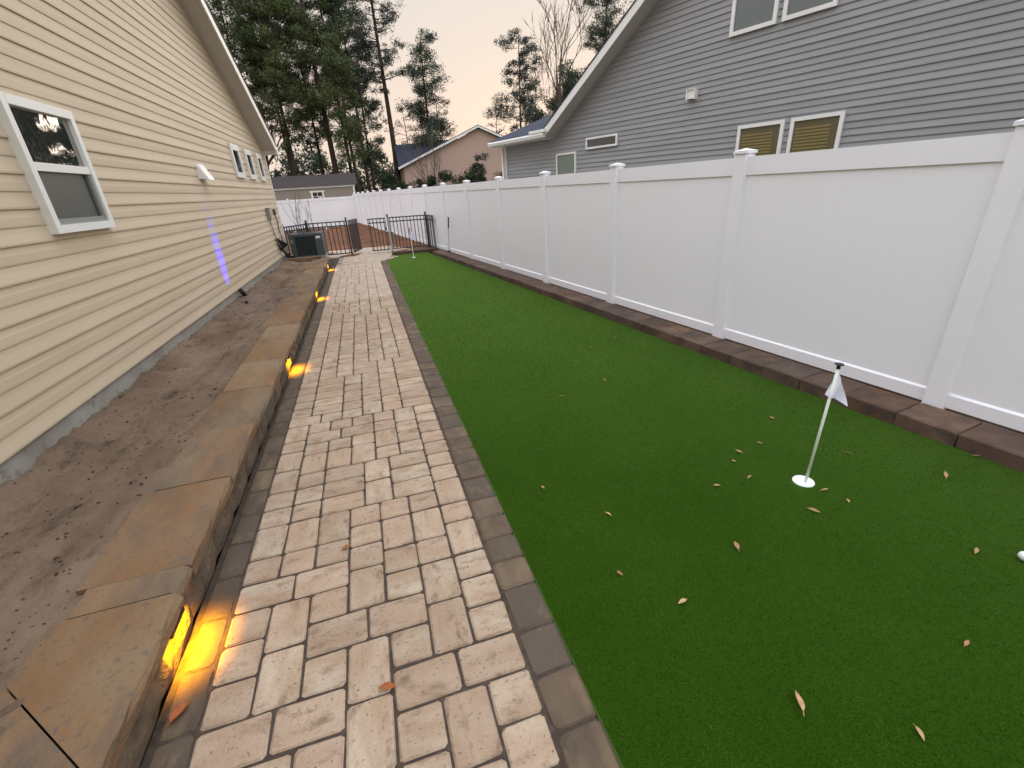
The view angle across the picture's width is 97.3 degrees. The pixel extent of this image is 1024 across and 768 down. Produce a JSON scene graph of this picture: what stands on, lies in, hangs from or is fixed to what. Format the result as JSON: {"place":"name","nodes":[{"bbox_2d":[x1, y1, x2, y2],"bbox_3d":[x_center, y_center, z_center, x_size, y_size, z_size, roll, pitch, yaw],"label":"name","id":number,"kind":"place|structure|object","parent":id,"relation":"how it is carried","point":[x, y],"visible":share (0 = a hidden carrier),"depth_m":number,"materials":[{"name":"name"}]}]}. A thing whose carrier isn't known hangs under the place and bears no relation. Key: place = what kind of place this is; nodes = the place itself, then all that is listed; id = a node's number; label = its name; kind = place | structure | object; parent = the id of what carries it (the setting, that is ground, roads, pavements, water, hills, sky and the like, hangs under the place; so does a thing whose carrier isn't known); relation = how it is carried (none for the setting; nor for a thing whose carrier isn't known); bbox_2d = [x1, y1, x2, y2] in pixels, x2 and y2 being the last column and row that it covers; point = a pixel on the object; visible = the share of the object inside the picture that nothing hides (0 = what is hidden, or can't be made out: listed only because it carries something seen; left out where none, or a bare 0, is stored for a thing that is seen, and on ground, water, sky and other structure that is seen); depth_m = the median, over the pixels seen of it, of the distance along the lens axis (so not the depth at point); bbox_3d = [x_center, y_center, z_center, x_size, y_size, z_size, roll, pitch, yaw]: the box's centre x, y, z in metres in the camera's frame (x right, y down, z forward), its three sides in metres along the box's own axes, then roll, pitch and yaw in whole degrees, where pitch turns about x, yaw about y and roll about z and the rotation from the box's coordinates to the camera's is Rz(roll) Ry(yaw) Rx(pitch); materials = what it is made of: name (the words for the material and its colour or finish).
{"place":"outdoors","nodes":[
{"label":"outdoors","id":0,"kind":"place"},
{"bbox_2d":[0,259,317,733],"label":"soil bed","id":1,"kind":"object","parent":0,"point":[40,588],"visible":0.9,"depth_m":2.93,"materials":[{"name":"brown soil"}]},
{"bbox_2d":[0,280,303,673],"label":"soil clods","id":2,"kind":"object","parent":1,"relation":"on","point":[57,557],"visible":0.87,"depth_m":2.76,"materials":[{"name":"brown soil"}]},
{"bbox_2d":[238,289,247,303],"bbox_3d":[-4.601,-1.490,7.713,0.125,0.250,0.595,-15,26,-24],"label":"uplight","id":3,"kind":"object","parent":1,"relation":"on","point":[241,292],"visible":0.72,"depth_m":7.78,"materials":[{"name":"black plastic"}]},
{"bbox_2d":[21,227,432,767],"bbox_3d":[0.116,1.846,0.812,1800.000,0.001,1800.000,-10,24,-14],"label":"ground","id":4,"kind":"structure","parent":0,"point":[163,700],"depth_m":2.42,"materials":[{"name":"brown soil"}]},
{"bbox_2d":[0,0,288,484],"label":"tan house","id":5,"kind":"structure","parent":4,"relation":"on","point":[137,194],"depth_m":4.46,"materials":[{"name":"plastic"}]},
{"bbox_2d":[0,91,115,234],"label":"window","id":6,"kind":"structure","parent":5,"relation":"in","point":[46,141],"depth_m":3.66,"materials":[{"name":"white"}]},
{"bbox_2d":[227,143,245,177],"bbox_3d":[-5.557,-4.497,9.089,0.058,0.610,0.630,-10,24,-14],"label":"window","id":7,"kind":"structure","parent":5,"relation":"in","point":[234,151],"depth_m":9.03,"materials":[{"name":"white"}]},
{"bbox_2d":[242,148,257,179],"bbox_3d":[-5.882,-4.920,10.096,0.058,0.610,0.590,-10,24,-14],"label":"window","id":8,"kind":"structure","parent":5,"relation":"in","point":[247,154],"depth_m":10.04,"materials":[{"name":"white"}]},
{"bbox_2d":[254,153,266,180],"bbox_3d":[-6.206,-5.341,11.099,0.058,0.610,0.540,-10,24,-14],"label":"window","id":9,"kind":"structure","parent":5,"relation":"in","point":[257,156],"depth_m":11.02,"materials":[{"name":"white plastic"}]},
{"bbox_2d":[265,208,281,247],"bbox_3d":[-5.947,-3.878,11.226,0.097,0.964,0.411,-10,24,-14],"label":"disconnect box","id":10,"kind":"object","parent":5,"relation":"attached to","point":[268,213],"visible":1,"depth_m":10.99,"materials":[{"name":"grey metal"}]},
{"bbox_2d":[272,209,282,240],"bbox_3d":[-6.197,-4.132,11.961,0.054,0.953,0.180,-10,24,-14],"label":"meter box","id":11,"kind":"object","parent":5,"relation":"attached to","point":[274,211],"visible":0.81,"depth_m":11.88,"materials":[{"name":"metal"}]},
{"bbox_2d":[275,238,294,257],"bbox_3d":[-6.032,-3.636,12.011,0.128,0.618,1.090,-4,24,-1],"label":"line set","id":12,"kind":"object","parent":5,"relation":"attached to","point":[282,244],"visible":0.87,"depth_m":11.81,"materials":[{"name":"black plastic"}]},
{"bbox_2d":[207,0,287,134],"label":"pine tree","id":13,"kind":"object","parent":4,"relation":"on","point":[215,5],"visible":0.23,"depth_m":37.17,"materials":[{"name":"green plant"}]},
{"bbox_2d":[222,0,295,175],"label":"pine tree","id":14,"kind":"object","parent":4,"relation":"on","point":[287,153],"visible":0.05,"depth_m":44.12,"materials":[{"name":"green plant"}]},
{"bbox_2d":[212,0,319,175],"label":"pine tree","id":15,"kind":"object","parent":4,"relation":"on","point":[264,32],"visible":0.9,"depth_m":36.50,"materials":[{"name":"green plant"}]},
{"bbox_2d":[245,80,304,173],"bbox_3d":[-19.570,-19.265,37.755,7.260,11.038,8.816,3,25,14],"label":"bare tree","id":16,"kind":"object","parent":4,"relation":"on","point":[273,136],"visible":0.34,"depth_m":36.27,"materials":[{"name":"brown plant"}]},
{"bbox_2d":[260,0,335,173],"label":"pine tree","id":17,"kind":"object","parent":4,"relation":"on","point":[315,137],"visible":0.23,"depth_m":42.32,"materials":[{"name":"green plant"}]},
{"bbox_2d":[270,173,356,200],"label":"shed","id":18,"kind":"structure","parent":4,"relation":"on","point":[325,185],"depth_m":33.61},
{"bbox_2d":[309,190,324,198],"bbox_3d":[-14.466,-14.013,33.545,1.040,0.700,0.059,-10,24,-14],"label":"window","id":19,"kind":"structure","parent":18,"relation":"in","point":[314,194],"depth_m":33.50,"materials":[{"name":"white glass"}]},
{"bbox_2d":[268,0,360,173],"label":"pine tree","id":20,"kind":"object","parent":4,"relation":"on","point":[296,9],"visible":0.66,"depth_m":38.25,"materials":[{"name":"green plant"}]},
{"bbox_2d":[270,141,396,192],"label":"distant wood","id":21,"kind":"object","parent":4,"relation":"on","point":[312,160],"visible":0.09,"depth_m":57.76,"materials":[{"name":"green plant"}]},
{"bbox_2d":[306,0,361,193],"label":"pine tree","id":22,"kind":"object","parent":4,"relation":"on","point":[333,11],"visible":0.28,"depth_m":42.19,"materials":[{"name":"green plant"}]},
{"bbox_2d":[305,33,372,192],"bbox_3d":[-14.578,-22.012,39.049,4.915,14.307,5.408,-10,24,-14],"label":"pine tree","id":23,"kind":"object","parent":4,"relation":"on","point":[328,91],"visible":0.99,"depth_m":38.11,"materials":[{"name":"green plant"}]},
{"bbox_2d":[309,0,383,191],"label":"pine tree","id":24,"kind":"object","parent":4,"relation":"on","point":[348,37],"visible":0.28,"depth_m":47.40,"materials":[{"name":"green plant"}]},
{"bbox_2d":[333,60,387,191],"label":"pine tree","id":25,"kind":"object","parent":4,"relation":"on","point":[373,105],"visible":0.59,"depth_m":43.16,"materials":[{"name":"green plant"}]},
{"bbox_2d":[340,0,410,183],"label":"pine tree","id":26,"kind":"object","parent":4,"relation":"on","point":[385,56],"visible":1,"depth_m":40.23,"materials":[{"name":"green plant"}]},
{"bbox_2d":[378,171,396,190],"bbox_3d":[-9.484,-14.644,34.968,1.798,3.572,2.014,-10,24,-14],"label":"shrub","id":27,"kind":"object","parent":4,"relation":"on","point":[386,179],"visible":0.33,"depth_m":34.49,"materials":[{"name":"green plant"}]},
{"bbox_2d":[390,180,401,189],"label":"shrub","id":28,"kind":"object","parent":4,"relation":"on","point":[397,185],"visible":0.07,"depth_m":35.79,"materials":[{"name":"green plant"}]},
{"bbox_2d":[384,105,416,144],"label":"pine tree","id":29,"kind":"object","parent":4,"relation":"on","point":[400,124],"visible":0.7,"depth_m":45.44,"materials":[{"name":"green plant"}]},
{"bbox_2d":[398,181,418,188],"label":"shrub","id":30,"kind":"object","parent":4,"relation":"on","point":[404,185],"visible":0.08,"depth_m":35.32,"materials":[{"name":"green plant"}]},
{"bbox_2d":[402,133,438,182],"bbox_3d":[-7.418,-18.118,39.004,3.228,6.414,2.043,-15,26,-24],"label":"bare tree","id":31,"kind":"object","parent":4,"relation":"on","point":[422,176],"visible":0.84,"depth_m":38.34,"materials":[{"name":"brown plant"}]},
{"bbox_2d":[416,178,425,187],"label":"shrub","id":32,"kind":"object","parent":4,"relation":"on","point":[419,181],"visible":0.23,"depth_m":36.95,"materials":[{"name":"green plant"}]},
{"bbox_2d":[397,123,446,185],"bbox_3d":[-7.206,-18.306,38.316,2.555,7.293,5.007,17,31,39],"label":"bare tree","id":33,"kind":"object","parent":4,"relation":"on","point":[438,179],"visible":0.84,"depth_m":38.57,"materials":[{"name":"brown plant"}]},
{"bbox_2d":[395,27,456,147],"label":"pine tree","id":34,"kind":"object","parent":4,"relation":"on","point":[418,109],"visible":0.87,"depth_m":41.88,"materials":[{"name":"green plant"}]},
{"bbox_2d":[425,175,437,186],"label":"shrub","id":35,"kind":"object","parent":4,"relation":"on","point":[431,180],"visible":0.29,"depth_m":36.32,"materials":[{"name":"green plant"}]},
{"bbox_2d":[429,95,453,137],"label":"pine tree","id":36,"kind":"object","parent":4,"relation":"on","point":[444,102],"visible":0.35,"depth_m":44.65,"materials":[{"name":"green plant"}]},
{"bbox_2d":[437,170,459,184],"bbox_3d":[-5.103,-15.638,36.658,2.440,3.488,2.494,-10,24,-14],"label":"shrub","id":37,"kind":"object","parent":4,"relation":"on","point":[444,177],"visible":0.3,"depth_m":36.22,"materials":[{"name":"green plant"}]},
{"bbox_2d":[393,125,504,186],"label":"peach house","id":38,"kind":"structure","parent":4,"relation":"on","point":[456,156],"depth_m":41.67,"materials":[{"name":"paint"}]},
{"bbox_2d":[455,167,476,183],"bbox_3d":[-3.766,-16.052,37.416,3.011,3.640,3.288,-21,29,-35],"label":"shrub","id":39,"kind":"object","parent":4,"relation":"on","point":[466,175],"visible":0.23,"depth_m":36.20,"materials":[{"name":"green plant"}]},
{"bbox_2d":[465,173,484,182],"bbox_3d":[-3.019,-15.790,37.161,2.116,3.121,2.808,-10,24,-14],"label":"shrub","id":40,"kind":"object","parent":4,"relation":"on","point":[475,179],"visible":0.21,"depth_m":36.89,"materials":[{"name":"green plant"}]},
{"bbox_2d":[468,153,489,182],"bbox_3d":[-2.507,-16.911,37.818,2.036,4.583,2.515,0,24,9],"label":"shrub","id":41,"kind":"object","parent":4,"relation":"on","point":[477,166],"visible":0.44,"depth_m":37.16,"materials":[{"name":"green plant"}]},
{"bbox_2d":[482,102,506,133],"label":"pine tree","id":42,"kind":"object","parent":4,"relation":"on","point":[489,117],"visible":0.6,"depth_m":46.78,"materials":[{"name":"green plant"}]},
{"bbox_2d":[485,27,546,132],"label":"pine tree","id":43,"kind":"object","parent":4,"relation":"on","point":[524,99],"visible":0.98,"depth_m":44.16,"materials":[{"name":"green plant"}]},
{"bbox_2d":[523,75,548,123],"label":"pine tree","id":44,"kind":"object","parent":4,"relation":"on","point":[541,97],"visible":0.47,"depth_m":49.01,"materials":[{"name":"green plant"}]},
{"bbox_2d":[522,109,549,126],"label":"pine tree","id":45,"kind":"object","parent":4,"relation":"on","point":[542,114],"depth_m":51.88,"materials":[{"name":"green plant"}]},
{"bbox_2d":[542,95,562,115],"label":"pine tree","id":46,"kind":"object","parent":4,"relation":"on","point":[554,101],"visible":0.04,"depth_m":50.82,"materials":[{"name":"green plant"}]},
{"bbox_2d":[523,0,599,117],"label":"bare tree","id":47,"kind":"object","parent":4,"relation":"on","point":[557,87],"visible":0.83,"depth_m":43.38,"materials":[{"name":"brown plant"}]},
{"bbox_2d":[549,58,582,99],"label":"pine tree","id":48,"kind":"object","parent":4,"relation":"on","point":[567,76],"visible":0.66,"depth_m":45.93,"materials":[{"name":"green plant"}]},
{"bbox_2d":[562,69,577,97],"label":"pine tree","id":49,"kind":"object","parent":4,"relation":"on","point":[570,81],"visible":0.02,"depth_m":53.51,"materials":[{"name":"green plant"}]},
{"bbox_2d":[575,0,631,71],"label":"pine tree","id":50,"kind":"object","parent":4,"relation":"on","point":[605,24],"visible":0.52,"depth_m":43.83,"materials":[{"name":"green plant"}]},
{"bbox_2d":[487,0,1023,179],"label":"gray house","id":51,"kind":"structure","parent":4,"relation":"on","point":[661,82],"depth_m":7.95,"materials":[{"name":"plastic"}]},
{"bbox_2d":[556,151,576,174],"bbox_3d":[1.521,-5.832,12.607,0.059,1.145,0.790,-19,28,-32],"label":"window","id":52,"kind":"structure","parent":51,"relation":"in","point":[565,162],"depth_m":12.46,"materials":[{"name":"green glass"}]},
{"bbox_2d":[586,133,617,149],"bbox_3d":[2.252,-6.103,11.339,0.059,0.265,1.060,-19,28,-32],"label":"window","id":53,"kind":"structure","parent":51,"relation":"in","point":[609,140],"depth_m":11.30,"materials":[{"name":"white glass"}]},
{"bbox_2d":[729,0,779,37],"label":"window","id":54,"kind":"structure","parent":51,"relation":"in","point":[746,15],"depth_m":8.00,"materials":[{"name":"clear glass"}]},
{"bbox_2d":[734,119,785,157],"bbox_3d":[4.675,-4.142,8.674,0.059,1.555,0.860,-19,28,-32],"label":"window","id":55,"kind":"structure","parent":51,"relation":"in","point":[765,137],"depth_m":8.41,"materials":[{"name":"yellow glass"}]},
{"bbox_2d":[781,0,838,21],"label":"window","id":56,"kind":"structure","parent":51,"relation":"in","point":[792,9],"depth_m":7.40,"materials":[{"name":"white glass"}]},
{"bbox_2d":[786,110,846,152],"bbox_3d":[5.240,-3.864,7.956,0.059,1.560,0.830,-19,28,-32],"label":"window","id":57,"kind":"structure","parent":51,"relation":"in","point":[819,131],"depth_m":7.73,"materials":[{"name":"yellow glass"}]},
{"bbox_2d":[291,246,410,267],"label":"patio","id":58,"kind":"structure","parent":0,"point":[369,254],"depth_m":14.35,"materials":[{"name":"beige stone"}]},
{"bbox_2d":[282,217,352,255],"bbox_3d":[-6.123,-4.438,13.970,0.692,1.222,2.070,17,31,39],"label":"iron fence","id":59,"kind":"object","parent":58,"relation":"on","point":[307,227],"visible":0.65,"depth_m":14.13,"materials":[{"name":"grey metal"}]},
{"bbox_2d":[347,218,361,252],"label":"iron gate","id":60,"kind":"structure","parent":59,"relation":"attached to","point":[354,234],"depth_m":14.92,"materials":[{"name":"grey metal"}]},
{"bbox_2d":[386,211,436,250],"bbox_3d":[-3.172,-4.998,14.819,1.719,1.222,0.736,4,25,16],"label":"iron fence","id":61,"kind":"object","parent":58,"relation":"on","point":[426,219],"visible":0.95,"depth_m":14.84,"materials":[{"name":"grey metal"}]},
{"bbox_2d":[367,218,389,250],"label":"iron gate","id":62,"kind":"structure","parent":61,"relation":"attached to","point":[380,222],"depth_m":14.63,"materials":[{"name":"grey metal"}]},
{"bbox_2d":[392,247,437,254],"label":"end curb","id":63,"kind":"structure","parent":58,"relation":"on","point":[422,250],"depth_m":14.35,"materials":[{"name":"stone"}]},
{"bbox_2d":[286,223,427,257],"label":"dirt yard","id":64,"kind":"structure","parent":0,"point":[365,234],"depth_m":19.86,"materials":[{"name":"brown soil"}]},
{"bbox_2d":[281,181,301,231],"bbox_3d":[-7.943,-6.212,16.625,0.845,2.706,0.565,-10,24,-14],"label":"sapling","id":65,"kind":"object","parent":64,"relation":"on","point":[296,219],"visible":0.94,"depth_m":16.55,"materials":[{"name":"brown plant"}]},
{"bbox_2d":[299,197,313,230],"bbox_3d":[-7.607,-5.947,16.885,0.457,1.971,0.678,-10,24,-14],"label":"sapling","id":66,"kind":"object","parent":64,"relation":"on","point":[308,214],"visible":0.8,"depth_m":16.86,"materials":[{"name":"brown plant"}]},
{"bbox_2d":[276,195,357,232],"bbox_3d":[-14.320,-10.896,29.206,8.197,2.078,0.151,-10,24,-14],"label":"vinyl fence","id":67,"kind":"object","parent":64,"relation":"on","point":[330,209],"visible":0.46,"depth_m":29.54,"materials":[{"name":"white plastic"}]},
{"bbox_2d":[140,255,620,767],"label":"path","id":68,"kind":"structure","parent":0,"point":[309,636],"depth_m":2.15,"materials":[{"name":"beige stone"}]},
{"bbox_2d":[0,256,329,767],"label":"retaining wall","id":69,"kind":"structure","parent":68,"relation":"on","point":[92,679],"depth_m":1.96,"materials":[{"name":"stone"}]},
{"bbox_2d":[169,606,184,639],"bbox_3d":[-1.427,1.015,1.911,0.022,0.021,0.150,-10,25,-15],"label":"wall light","id":70,"kind":"object","parent":69,"relation":"attached to","point":[177,623],"visible":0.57,"depth_m":1.91,"materials":[{"name":"black plastic"}]},
{"bbox_2d":[286,256,316,261],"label":"timber kerb","id":71,"kind":"structure","parent":69,"relation":"on","point":[305,259],"depth_m":12.19,"materials":[{"name":"wood"}]},
{"bbox_2d":[166,700,189,727],"bbox_3d":[-1.274,1.254,1.717,0.040,0.020,0.100,4,25,16],"label":"fallen leaf","id":72,"kind":"object","parent":68,"relation":"on","point":[177,711],"visible":1,"depth_m":1.72,"materials":[{"name":"orange plant"}]},
{"bbox_2d":[379,681,396,689],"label":"fallen leaf","id":73,"kind":"object","parent":68,"relation":"on","point":[387,685],"visible":1,"depth_m":1.77,"materials":[{"name":"orange plant"}]},
{"bbox_2d":[206,0,633,190],"label":"sky","id":74,"kind":"structure","parent":0,"point":[467,30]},
{"bbox_2d":[388,252,1023,767],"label":"putting green","id":75,"kind":"object","parent":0,"point":[624,670],"visible":0.75,"depth_m":2.31,"materials":[{"name":"green plastic"}]},
{"bbox_2d":[387,253,1023,767],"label":"turf blades","id":76,"kind":"object","parent":75,"relation":"on","point":[735,519],"visible":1,"depth_m":2.56,"materials":[{"name":"green plastic"}]},
{"bbox_2d":[433,250,1023,472],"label":"curb","id":77,"kind":"structure","parent":75,"relation":"on","point":[996,444],"depth_m":3.91,"materials":[{"name":"stone"}]},
{"bbox_2d":[734,541,739,551],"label":"fallen leaf","id":78,"kind":"object","parent":75,"relation":"on","point":[737,545],"visible":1,"depth_m":2.32,"materials":[{"name":"beige plant"}]},
{"bbox_2d":[795,690,804,714],"bbox_3d":[1.038,1.147,1.622,0.023,0.015,0.098,15,19,9],"label":"fallen leaf","id":79,"kind":"object","parent":75,"relation":"on","point":[801,702],"visible":1,"depth_m":1.63,"materials":[{"name":"beige plant"}]},
{"bbox_2d":[792,475,814,487],"bbox_3d":[1.807,0.607,2.793,0.120,0.017,0.120,-10,24,-14],"label":"golf cup","id":80,"kind":"object","parent":75,"relation":"on","point":[798,480],"visible":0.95,"depth_m":2.79,"materials":[{"name":"white plastic"}]},
{"bbox_2d":[804,362,847,482],"bbox_3d":[1.854,0.251,2.651,0.138,0.797,0.056,-3,24,1],"label":"flagstick","id":81,"kind":"object","parent":80,"relation":"in","point":[835,389],"visible":0.98,"depth_m":2.57,"materials":[{"name":"white plastic"}]},
{"bbox_2d":[913,723,924,740],"bbox_3d":[1.376,1.175,1.521,0.019,0.009,0.051,9,36,-9],"label":"fallen leaf","id":82,"kind":"object","parent":75,"relation":"on","point":[920,732],"visible":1,"depth_m":1.52,"materials":[{"name":"beige plant"}]},
{"bbox_2d":[1017,551,1023,560],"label":"golf ball","id":83,"kind":"object","parent":75,"relation":"on","point":[1020,554],"visible":1,"depth_m":2.14,"materials":[{"name":"white plastic"}]},
{"bbox_3d":[-2.920,-3.765,13.386,0.124,0.008,0.124,-10,24,-14],"label":"golf cup","id":84,"kind":"object","parent":75,"relation":"on","visible":0},
{"bbox_2d":[409,228,415,256],"bbox_3d":[-2.898,-4.152,13.220,0.150,0.850,0.041,-10,24,-14],"label":"flagstick","id":85,"kind":"object","parent":84,"relation":"in","point":[412,235],"visible":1,"depth_m":13.15,"materials":[{"name":"white"}]},
{"bbox_2d":[430,247,1023,434],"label":"fence footing soil","id":86,"kind":"structure","parent":0,"point":[920,401],"depth_m":4.26,"materials":[{"name":"brown soil"}]},
{"bbox_2d":[353,119,1023,431],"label":"vinyl fence","id":87,"kind":"object","parent":86,"relation":"on","point":[897,267],"visible":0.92,"depth_m":4.00,"materials":[{"name":"white plastic"}]},
{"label":"soil bed","id":88,"kind":"structure","parent":0,"visible":0},
{"bbox_2d":[289,231,328,257],"bbox_3d":[-5.761,-3.955,12.775,0.875,0.659,0.820,-10,24,-14],"label":"air conditioner","id":89,"kind":"object","parent":88,"relation":"on","point":[308,244],"visible":0.98,"depth_m":12.46,"materials":[{"name":"metal"}]}
]}

